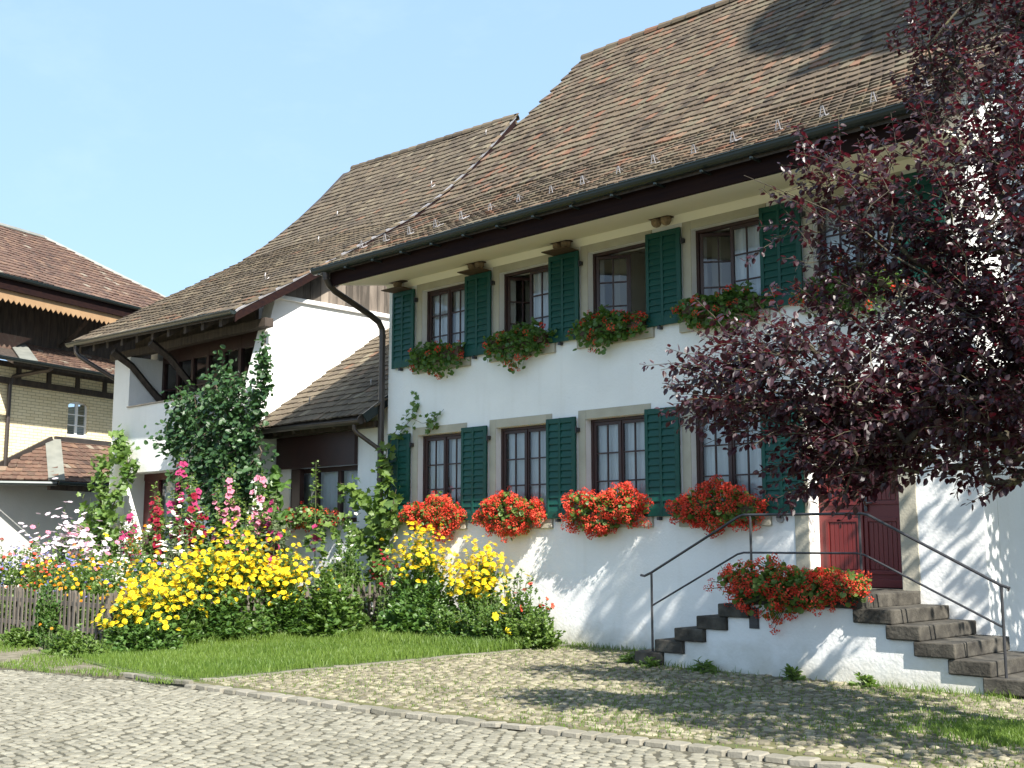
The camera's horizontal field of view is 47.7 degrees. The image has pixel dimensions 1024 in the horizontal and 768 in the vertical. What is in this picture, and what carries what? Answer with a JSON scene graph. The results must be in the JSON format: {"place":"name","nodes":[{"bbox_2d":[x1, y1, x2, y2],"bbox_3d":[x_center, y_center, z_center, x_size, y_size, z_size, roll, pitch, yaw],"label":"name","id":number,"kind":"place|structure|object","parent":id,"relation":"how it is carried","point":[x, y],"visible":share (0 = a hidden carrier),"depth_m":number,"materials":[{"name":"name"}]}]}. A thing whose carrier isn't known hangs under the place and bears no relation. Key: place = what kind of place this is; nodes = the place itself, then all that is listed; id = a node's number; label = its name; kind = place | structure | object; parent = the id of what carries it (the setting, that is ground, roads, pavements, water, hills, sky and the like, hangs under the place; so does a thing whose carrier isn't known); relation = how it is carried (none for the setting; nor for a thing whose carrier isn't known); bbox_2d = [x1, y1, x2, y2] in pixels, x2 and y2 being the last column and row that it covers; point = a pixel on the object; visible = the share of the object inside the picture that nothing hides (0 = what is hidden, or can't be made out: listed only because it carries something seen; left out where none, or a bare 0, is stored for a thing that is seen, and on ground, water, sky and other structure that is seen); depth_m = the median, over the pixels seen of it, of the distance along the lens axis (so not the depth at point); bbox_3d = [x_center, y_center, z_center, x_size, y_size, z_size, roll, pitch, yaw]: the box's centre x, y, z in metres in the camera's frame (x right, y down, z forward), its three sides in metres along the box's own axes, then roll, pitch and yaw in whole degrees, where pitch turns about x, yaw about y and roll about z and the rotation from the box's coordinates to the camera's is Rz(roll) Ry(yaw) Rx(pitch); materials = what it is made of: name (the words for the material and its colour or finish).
{"place":"outdoors","nodes":[
{"label":"outdoors","id":0,"kind":"place"},
{"bbox_2d":[0,222,165,584],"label":"brick house","id":1,"kind":"structure","parent":0,"point":[55,296],"depth_m":31.54,"materials":[{"name":"brown paint"}]},
{"bbox_2d":[64,402,90,439],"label":"window","id":2,"kind":"structure","parent":1,"relation":"in","point":[74,435],"depth_m":32.43,"materials":[{"name":"white paint"}]},
{"bbox_2d":[0,647,200,686],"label":"verge","id":3,"kind":"structure","parent":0,"point":[8,655],"depth_m":14.15,"materials":[{"name":"beige gravel"}]},
{"bbox_2d":[0,622,43,647],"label":"ground plant","id":4,"kind":"object","parent":3,"relation":"on","point":[19,636],"visible":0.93,"depth_m":16.78,"materials":[{"name":"green plant"}]},
{"bbox_2d":[30,576,61,646],"bbox_3d":[-6.847,3.359,17.061,0.465,1.047,0.515,2,-8,-14],"label":"clematis","id":5,"kind":"object","parent":3,"relation":"on","point":[46,615],"visible":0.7,"depth_m":16.94,"materials":[{"name":"green plant"}]},
{"bbox_2d":[0,639,256,684],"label":"verge grass","id":6,"kind":"structure","parent":3,"relation":"on","point":[42,657],"depth_m":14.11,"materials":[{"name":"green plant"}]},
{"bbox_2d":[72,623,567,681],"bbox_3d":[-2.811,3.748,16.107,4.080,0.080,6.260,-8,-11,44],"label":"lawn","id":7,"kind":"structure","parent":0,"point":[145,672],"depth_m":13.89,"materials":[{"name":"green plant"}]},
{"bbox_2d":[40,623,93,654],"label":"ground plant","id":8,"kind":"object","parent":7,"relation":"on","point":[64,640],"visible":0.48,"depth_m":15.67,"materials":[{"name":"green plant"}]},
{"bbox_2d":[54,634,111,657],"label":"ground plant","id":9,"kind":"object","parent":7,"relation":"on","point":[91,644],"visible":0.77,"depth_m":15.16,"materials":[{"name":"green plant"}]},
{"bbox_2d":[91,574,177,648],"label":"yellow flower bush","id":10,"kind":"object","parent":7,"relation":"on","point":[124,607],"visible":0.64,"depth_m":15.88,"materials":[{"name":"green plant"}]},
{"bbox_2d":[106,601,183,651],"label":"yellow flower bush","id":11,"kind":"object","parent":7,"relation":"on","point":[138,638],"visible":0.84,"depth_m":15.69,"materials":[{"name":"green plant"}]},
{"bbox_2d":[170,607,224,643],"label":"leafy shoots","id":12,"kind":"object","parent":7,"relation":"on","point":[199,628],"visible":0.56,"depth_m":16.75,"materials":[{"name":"green plant"}]},
{"bbox_2d":[227,605,277,642],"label":"leafy shoots","id":13,"kind":"object","parent":7,"relation":"on","point":[248,626],"visible":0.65,"depth_m":17.41,"materials":[{"name":"green plant"}]},
{"bbox_2d":[251,529,319,635],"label":"yellow flower bush","id":14,"kind":"object","parent":7,"relation":"on","point":[290,613],"visible":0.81,"depth_m":17.95,"materials":[{"name":"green plant"}]},
{"bbox_2d":[298,563,369,637],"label":"dark green shrub","id":15,"kind":"object","parent":7,"relation":"on","point":[329,605],"visible":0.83,"depth_m":18.10,"materials":[{"name":"green plant"}]},
{"bbox_2d":[370,551,411,625],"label":"leafy plant","id":16,"kind":"object","parent":7,"relation":"on","point":[387,591],"visible":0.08,"depth_m":19.10,"materials":[{"name":"green plant"}]},
{"bbox_2d":[372,594,435,635],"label":"leafy plant","id":17,"kind":"object","parent":7,"relation":"on","point":[407,617],"visible":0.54,"depth_m":17.84,"materials":[{"name":"green plant"}]},
{"bbox_2d":[380,521,460,620],"bbox_3d":[-1.422,3.131,18.502,1.575,1.894,1.287,-2,-8,13],"label":"yellow flower bush","id":18,"kind":"object","parent":7,"relation":"on","point":[423,589],"visible":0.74,"depth_m":18.39,"materials":[{"name":"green plant"}]},
{"bbox_2d":[418,601,468,638],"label":"leafy plant","id":19,"kind":"object","parent":7,"relation":"on","point":[438,625],"visible":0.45,"depth_m":17.25,"materials":[{"name":"green plant"}]},
{"bbox_2d":[442,535,514,636],"bbox_3d":[-0.512,3.117,17.550,1.241,1.654,1.004,-4,-9,28],"label":"yellow flower bush","id":20,"kind":"object","parent":7,"relation":"on","point":[483,583],"visible":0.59,"depth_m":17.44,"materials":[{"name":"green plant"}]},
{"bbox_2d":[450,592,512,641],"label":"leafy plant","id":21,"kind":"object","parent":7,"relation":"on","point":[476,625],"visible":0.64,"depth_m":16.82,"materials":[{"name":"green plant"}]},
{"bbox_2d":[492,569,542,634],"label":"leafy plant","id":22,"kind":"object","parent":7,"relation":"on","point":[507,602],"visible":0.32,"depth_m":17.03,"materials":[{"name":"green plant"}]},
{"bbox_2d":[499,607,565,648],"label":"round shrub","id":23,"kind":"object","parent":7,"relation":"on","point":[528,630],"visible":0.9,"depth_m":16.45,"materials":[{"name":"green plant"}]},
{"bbox_2d":[510,582,556,639],"bbox_3d":[0.301,3.384,17.013,0.774,0.934,0.759,3,-9,-23],"label":"dahlia","id":24,"kind":"object","parent":7,"relation":"on","point":[540,613],"visible":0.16,"depth_m":17.03,"materials":[{"name":"green plant"}]},
{"bbox_2d":[0,0,720,406],"label":"sky","id":25,"kind":"structure","parent":0,"point":[164,144],"materials":[{"name":"blue"}]},
{"bbox_2d":[368,549,402,627],"bbox_3d":[-2.053,3.388,18.813,0.639,1.410,0.577,-1,-8,7],"label":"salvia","id":26,"kind":"object","parent":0,"point":[380,597],"visible":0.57,"depth_m":18.82,"materials":[{"name":"green plant"}]},
{"bbox_2d":[0,669,814,767],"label":"street","id":27,"kind":"structure","parent":0,"point":[51,720],"depth_m":9.13,"materials":[{"name":"stone"}]},
{"bbox_2d":[119,644,898,767],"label":"kerb","id":28,"kind":"structure","parent":27,"relation":"on","point":[750,754],"depth_m":9.67,"materials":[{"name":"stone"}]},
{"bbox_2d":[196,640,1023,767],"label":"forecourt","id":29,"kind":"structure","parent":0,"point":[480,710],"depth_m":10.98,"materials":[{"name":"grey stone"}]},
{"bbox_2d":[690,656,715,672],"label":"weed","id":30,"kind":"object","parent":29,"relation":"on","point":[706,665],"visible":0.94,"depth_m":13.52,"materials":[{"name":"green plant"}]},
{"bbox_2d":[780,663,805,680],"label":"weed","id":31,"kind":"object","parent":29,"relation":"on","point":[791,673],"visible":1,"depth_m":12.75,"materials":[{"name":"green plant"}]},
{"bbox_2d":[635,590,1023,696],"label":"entrance steps","id":32,"kind":"structure","parent":29,"relation":"on","point":[901,637],"depth_m":12.57,"materials":[{"name":"white paint"}]},
{"bbox_2d":[703,552,874,634],"bbox_3d":[3.037,2.355,12.967,2.194,0.928,0.545,-8,-11,44],"label":"flower box","id":33,"kind":"object","parent":32,"relation":"attached to","point":[821,587],"visible":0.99,"depth_m":12.87,"materials":[{"name":"red plant"}]},
{"bbox_2d":[640,512,1010,677],"bbox_3d":[3.276,2.291,13.026,4.623,1.681,0.032,-8,-11,44],"label":"iron railing","id":34,"kind":"object","parent":32,"relation":"on","point":[861,554],"visible":0.95,"depth_m":12.62,"materials":[{"name":"black metal"}]},
{"bbox_2d":[642,0,1023,528],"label":"plum tree","id":35,"kind":"object","parent":29,"relation":"on","point":[916,395],"visible":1,"depth_m":9.09,"materials":[{"name":"purple plant"}]},
{"bbox_2d":[847,672,881,686],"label":"weed","id":36,"kind":"object","parent":29,"relation":"on","point":[868,679],"visible":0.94,"depth_m":12.15,"materials":[{"name":"green plant"}]},
{"bbox_2d":[876,708,1023,753],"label":"grass","id":37,"kind":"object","parent":29,"relation":"on","point":[1007,734],"visible":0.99,"depth_m":9.07,"materials":[{"name":"green plant"}]},
{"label":"garden soil","id":38,"kind":"structure","parent":0,"visible":0},
{"bbox_2d":[0,537,44,630],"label":"bed plant","id":39,"kind":"object","parent":38,"relation":"on","point":[16,574],"visible":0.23,"depth_m":19.28,"materials":[{"name":"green plant"}]},
{"bbox_2d":[5,542,64,630],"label":"bed plant","id":40,"kind":"object","parent":38,"relation":"on","point":[32,580],"visible":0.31,"depth_m":18.65,"materials":[{"name":"green plant"}]},
{"bbox_2d":[6,513,65,581],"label":"spider flower","id":41,"kind":"object","parent":38,"relation":"on","point":[44,545],"visible":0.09,"depth_m":20.55,"materials":[{"name":"white plant"}]},
{"bbox_2d":[0,584,108,643],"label":"picket fence","id":42,"kind":"object","parent":38,"relation":"on","point":[73,603],"visible":0.61,"depth_m":17.03,"materials":[{"name":"brown wood"}]},
{"bbox_2d":[26,544,84,628],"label":"bed plant","id":43,"kind":"object","parent":38,"relation":"on","point":[53,584],"visible":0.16,"depth_m":18.20,"materials":[{"name":"green plant"}]},
{"bbox_2d":[28,477,102,583],"bbox_3d":[-7.694,2.929,19.906,1.292,2.620,1.063,-8,-11,44],"label":"spider flower","id":44,"kind":"object","parent":38,"relation":"on","point":[62,540],"visible":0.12,"depth_m":19.84,"materials":[{"name":"white plant"}]},
{"bbox_2d":[50,545,111,630],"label":"bed plant","id":45,"kind":"object","parent":38,"relation":"on","point":[81,585],"visible":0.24,"depth_m":17.65,"materials":[{"name":"green plant"}]},
{"bbox_2d":[47,517,119,580],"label":"spider flower","id":46,"kind":"object","parent":38,"relation":"on","point":[80,541],"visible":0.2,"depth_m":19.22,"materials":[{"name":"white plant"}]},
{"bbox_2d":[66,559,126,639],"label":"bed plant","id":47,"kind":"object","parent":38,"relation":"on","point":[110,588],"visible":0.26,"depth_m":17.16,"materials":[{"name":"green plant"}]},
{"bbox_2d":[75,423,140,589],"bbox_3d":[-9.195,2.978,25.714,2.425,4.305,0.999,-8,-11,44],"label":"grape vine","id":48,"kind":"object","parent":38,"relation":"on","point":[107,514],"visible":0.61,"depth_m":25.63,"materials":[{"name":"green plant"}]},
{"bbox_2d":[100,549,143,589],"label":"bed plant","id":49,"kind":"object","parent":38,"relation":"on","point":[120,566],"visible":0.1,"depth_m":18.46,"materials":[{"name":"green plant"}]},
{"bbox_2d":[119,507,144,572],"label":"hollyhock","id":50,"kind":"object","parent":38,"relation":"on","point":[129,518],"visible":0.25,"depth_m":20.61,"materials":[{"name":"pink plant"}]},
{"bbox_2d":[112,522,169,588],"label":"pale flower plant","id":51,"kind":"object","parent":38,"relation":"on","point":[136,548],"visible":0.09,"depth_m":19.48,"materials":[{"name":"white plant"}]},
{"bbox_2d":[116,551,165,594],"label":"bed plant","id":52,"kind":"object","parent":38,"relation":"on","point":[147,568],"visible":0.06,"depth_m":17.71,"materials":[{"name":"green plant"}]},
{"bbox_2d":[124,497,166,579],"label":"hollyhock","id":53,"kind":"object","parent":38,"relation":"on","point":[157,521],"visible":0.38,"depth_m":20.37,"materials":[{"name":"red plant"}]},
{"bbox_2d":[141,481,171,576],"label":"hollyhock","id":54,"kind":"object","parent":38,"relation":"on","point":[151,503],"visible":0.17,"depth_m":21.09,"materials":[{"name":"red plant"}]},
{"bbox_2d":[119,546,215,641],"bbox_3d":[-5.032,3.096,16.848,1.489,1.458,1.358,-8,-11,44],"label":"yellow flower bush","id":55,"kind":"object","parent":38,"relation":"on","point":[178,589],"visible":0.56,"depth_m":16.67,"materials":[{"name":"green plant"}]},
{"bbox_2d":[153,536,192,591],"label":"pale flower plant","id":56,"kind":"object","parent":38,"relation":"on","point":[189,556],"visible":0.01,"depth_m":18.48,"materials":[{"name":"green plant"}]},
{"bbox_2d":[156,498,202,576],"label":"pale flower plant","id":57,"kind":"object","parent":38,"relation":"on","point":[173,551],"visible":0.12,"depth_m":19.47,"materials":[{"name":"grey plant"}]},
{"bbox_2d":[163,449,201,560],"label":"hollyhock","id":58,"kind":"object","parent":38,"relation":"on","point":[181,472],"visible":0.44,"depth_m":20.38,"materials":[{"name":"pink plant"}]},
{"bbox_2d":[174,483,209,566],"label":"hollyhock","id":59,"kind":"object","parent":38,"relation":"on","point":[192,509],"visible":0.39,"depth_m":19.87,"materials":[{"name":"pink plant"}]},
{"bbox_2d":[144,331,278,563],"bbox_3d":[-6.127,2.079,22.672,4.504,5.938,1.073,-8,-11,44],"label":"pear tree","id":60,"kind":"object","parent":38,"relation":"on","point":[231,447],"visible":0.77,"depth_m":22.34,"materials":[{"name":"green plant"}]},
{"bbox_2d":[170,527,254,640],"bbox_3d":[-4.606,3.025,17.365,1.482,1.740,1.361,-8,-11,44],"label":"yellow flower bush","id":61,"kind":"object","parent":38,"relation":"on","point":[227,613],"visible":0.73,"depth_m":17.14,"materials":[{"name":"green plant"}]},
{"bbox_2d":[191,498,236,573],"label":"leafy plant","id":62,"kind":"object","parent":38,"relation":"on","point":[210,534],"depth_m":20.32,"materials":[{"name":"green plant"}]},
{"bbox_2d":[205,463,243,566],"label":"hollyhock","id":63,"kind":"object","parent":38,"relation":"on","point":[231,491],"visible":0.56,"depth_m":19.79,"materials":[{"name":"pink plant"}]},
{"bbox_2d":[191,516,285,632],"bbox_3d":[-4.243,3.007,17.958,1.452,1.936,1.423,-8,-11,44],"label":"yellow flower bush","id":64,"kind":"object","parent":38,"relation":"on","point":[240,556],"visible":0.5,"depth_m":17.86,"materials":[{"name":"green plant"}]},
{"bbox_2d":[103,582,388,640],"bbox_3d":[-3.890,3.572,17.943,0.134,0.899,5.112,-7,-11,43],"label":"picket fence","id":65,"kind":"object","parent":38,"relation":"on","point":[112,597],"visible":0.24,"depth_m":17.82,"materials":[{"name":"brown wood"}]},
{"bbox_2d":[237,466,273,585],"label":"hollyhock","id":66,"kind":"object","parent":38,"relation":"on","point":[260,499],"visible":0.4,"depth_m":19.50,"materials":[{"name":"pink plant"}]},
{"bbox_2d":[254,488,282,586],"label":"hollyhock","id":67,"kind":"object","parent":38,"relation":"on","point":[275,545],"visible":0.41,"depth_m":19.33,"materials":[{"name":"pink plant"}]},
{"bbox_2d":[256,464,292,551],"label":"hollyhock","id":68,"kind":"object","parent":38,"relation":"on","point":[274,475],"visible":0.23,"depth_m":21.84,"materials":[{"name":"green plant"}]},
{"bbox_2d":[256,516,305,595],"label":"leafy plant","id":69,"kind":"object","parent":38,"relation":"on","point":[283,546],"visible":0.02,"depth_m":19.89,"materials":[{"name":"green plant"}]},
{"bbox_2d":[299,460,328,607],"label":"hollyhock","id":70,"kind":"object","parent":38,"relation":"on","point":[315,536],"visible":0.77,"depth_m":19.91,"materials":[{"name":"green plant"}]},
{"bbox_2d":[319,511,373,624],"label":"leafy plant","id":71,"kind":"object","parent":38,"relation":"on","point":[355,564],"visible":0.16,"depth_m":19.64,"materials":[{"name":"green plant"}]},
{"bbox_2d":[331,530,370,623],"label":"leafy plant","id":72,"kind":"object","parent":38,"relation":"on","point":[338,558],"visible":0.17,"depth_m":19.42,"materials":[{"name":"green plant"}]},
{"bbox_2d":[323,429,403,625],"bbox_3d":[-2.533,2.504,20.030,1.824,3.591,0.640,-5,-9,33],"label":"grape vine","id":73,"kind":"object","parent":38,"relation":"on","point":[379,519],"visible":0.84,"depth_m":19.94,"materials":[{"name":"green plant"}]},
{"label":"ground","id":74,"kind":"structure","parent":0,"visible":0},
{"bbox_2d":[65,113,519,613],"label":"side house","id":75,"kind":"structure","parent":74,"relation":"on","point":[323,403],"depth_m":25.06,"materials":[{"name":"white paint"}]},
{"bbox_2d":[142,472,195,568],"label":"garden window","id":76,"kind":"structure","parent":75,"relation":"in","point":[150,479],"depth_m":26.04,"materials":[{"name":"clear glass"}]},
{"bbox_2d":[161,331,257,399],"bbox_3d":[-6.490,-0.305,25.468,4.640,1.375,0.100,-8,-11,44],"label":"loggia window","id":77,"kind":"structure","parent":75,"relation":"in","point":[241,342],"depth_m":25.72,"materials":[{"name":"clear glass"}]},
{"bbox_2d":[283,501,349,536],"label":"flower box","id":78,"kind":"object","parent":75,"relation":"attached to","point":[300,520],"visible":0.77,"depth_m":21.60,"materials":[{"name":"green plant"}]},
{"bbox_2d":[290,465,357,522],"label":"court window","id":79,"kind":"structure","parent":75,"relation":"in","point":[301,479],"depth_m":22.28,"materials":[{"name":"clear glass"}]},
{"bbox_2d":[310,0,1023,651],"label":"farmhouse","id":80,"kind":"object","parent":74,"relation":"on","point":[600,158],"visible":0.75,"depth_m":17.04,"materials":[{"name":"white paint"}]},
{"bbox_2d":[395,391,443,439],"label":"vine shoot","id":81,"kind":"object","parent":80,"relation":"attached to","point":[429,423],"visible":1,"depth_m":19.88,"materials":[{"name":"green plant"}]},
{"bbox_2d":[398,490,466,543],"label":"flower box","id":82,"kind":"object","parent":80,"relation":"attached to","point":[430,510],"visible":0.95,"depth_m":18.99,"materials":[{"name":"red plant"}]},
{"bbox_2d":[405,339,469,379],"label":"flower box","id":83,"kind":"object","parent":80,"relation":"attached to","point":[425,357],"visible":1,"depth_m":19.34,"materials":[{"name":"green plant"}]},
{"bbox_2d":[408,423,466,529],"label":"window","id":84,"kind":"structure","parent":80,"relation":"in","point":[436,463],"depth_m":19.69,"materials":[{"name":"beige glass"}]},
{"bbox_2d":[412,274,470,374],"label":"window","id":85,"kind":"structure","parent":80,"relation":"in","point":[440,312],"depth_m":19.97,"materials":[{"name":"beige glass"}]},
{"bbox_2d":[457,261,490,275],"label":"nest box","id":86,"kind":"object","parent":80,"relation":"attached to","point":[474,268],"visible":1,"depth_m":19.00,"materials":[{"name":"wood"}]},
{"bbox_2d":[471,486,546,542],"bbox_3d":[-0.100,2.015,17.921,1.596,0.889,0.409,-8,-11,44],"label":"flower box","id":87,"kind":"object","parent":80,"relation":"attached to","point":[523,511],"visible":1,"depth_m":17.82,"materials":[{"name":"red plant"}]},
{"bbox_2d":[482,317,557,373],"bbox_3d":[0.073,-0.604,18.113,1.606,0.856,0.422,-8,-11,44],"label":"flower box","id":88,"kind":"object","parent":80,"relation":"attached to","point":[527,337],"visible":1,"depth_m":18.06,"materials":[{"name":"green plant"}]},
{"bbox_2d":[489,414,553,528],"bbox_3d":[0.194,1.395,18.175,1.440,1.745,0.319,-8,-11,44],"label":"window","id":89,"kind":"structure","parent":80,"relation":"in","point":[527,444],"depth_m":18.31,"materials":[{"name":"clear glass"}]},
{"bbox_2d":[489,255,555,362],"bbox_3d":[0.355,-1.177,18.593,1.440,1.595,0.637,-8,-11,44],"label":"window","id":90,"kind":"structure","parent":80,"relation":"in","point":[538,279],"depth_m":18.53,"materials":[{"name":"beige glass"}]},
{"bbox_2d":[541,240,578,255],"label":"nest box","id":91,"kind":"object","parent":80,"relation":"attached to","point":[561,247],"visible":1,"depth_m":17.66,"materials":[{"name":"wood"}]},
{"bbox_2d":[558,480,653,539],"bbox_3d":[1.336,1.811,16.554,1.703,0.838,0.409,-8,-11,44],"label":"flower box","id":92,"kind":"object","parent":80,"relation":"attached to","point":[591,512],"visible":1,"depth_m":16.48,"materials":[{"name":"red plant"}]},
{"bbox_2d":[565,304,648,354],"bbox_3d":[1.348,-0.812,16.898,1.542,0.753,0.443,-8,-11,44],"label":"flower box","id":93,"kind":"object","parent":80,"relation":"attached to","point":[598,325],"visible":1,"depth_m":16.81,"materials":[{"name":"green plant"}]},
{"bbox_2d":[575,403,653,527],"bbox_3d":[1.548,1.214,16.855,1.440,1.745,0.319,-8,-11,44],"label":"window","id":94,"kind":"structure","parent":80,"relation":"in","point":[611,438],"depth_m":17.00,"materials":[{"name":"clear glass"}]},
{"bbox_2d":[577,230,654,348],"bbox_3d":[1.645,-1.367,17.208,1.440,1.595,0.453,-8,-11,44],"label":"window","id":95,"kind":"structure","parent":80,"relation":"in","point":[584,250],"depth_m":17.42,"materials":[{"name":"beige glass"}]},
{"bbox_2d":[664,474,771,538],"bbox_3d":[2.672,1.610,15.241,1.692,0.870,0.426,-8,-11,44],"label":"flower box","id":96,"kind":"object","parent":80,"relation":"attached to","point":[707,508],"visible":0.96,"depth_m":15.16,"materials":[{"name":"red plant"}]},
{"bbox_2d":[670,280,777,332],"bbox_3d":[2.784,-1.018,15.503,1.707,0.707,0.428,-8,-11,44],"label":"flower box","id":97,"kind":"object","parent":80,"relation":"attached to","point":[732,300],"visible":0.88,"depth_m":15.40,"materials":[{"name":"green plant"}]},
{"bbox_2d":[679,203,770,332],"bbox_3d":[3.016,-1.546,15.903,1.440,1.595,0.497,-8,-11,44],"label":"window","id":98,"kind":"structure","parent":80,"relation":"in","point":[744,236],"depth_m":15.87,"materials":[{"name":"clear glass"}]},
{"bbox_2d":[679,391,771,526],"bbox_3d":[2.903,1.033,15.535,1.440,1.745,0.319,-8,-11,44],"label":"window","id":99,"kind":"structure","parent":80,"relation":"in","point":[738,468],"depth_m":15.71,"materials":[{"name":"beige glass"}]},
{"bbox_2d":[788,257,908,318],"bbox_3d":[4.101,-1.179,14.237,1.626,0.835,0.454,-8,-11,44],"label":"flower box","id":100,"kind":"object","parent":80,"relation":"attached to","point":[831,286],"visible":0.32,"depth_m":14.17,"materials":[{"name":"green plant"}]},
{"bbox_2d":[800,171,908,314],"bbox_3d":[4.308,-1.735,14.520,1.440,1.595,0.319,-8,-11,44],"label":"window","id":101,"kind":"structure","parent":80,"relation":"in","point":[829,237],"depth_m":14.78,"materials":[{"name":"beige glass"}]},
{"bbox_2d":[817,407,902,587],"bbox_3d":[4.301,1.396,14.257,1.196,2.188,0.135,-8,-11,44],"label":"door","id":102,"kind":"structure","parent":80,"relation":"in","point":[880,542],"depth_m":14.14,"materials":[{"name":"paint"}]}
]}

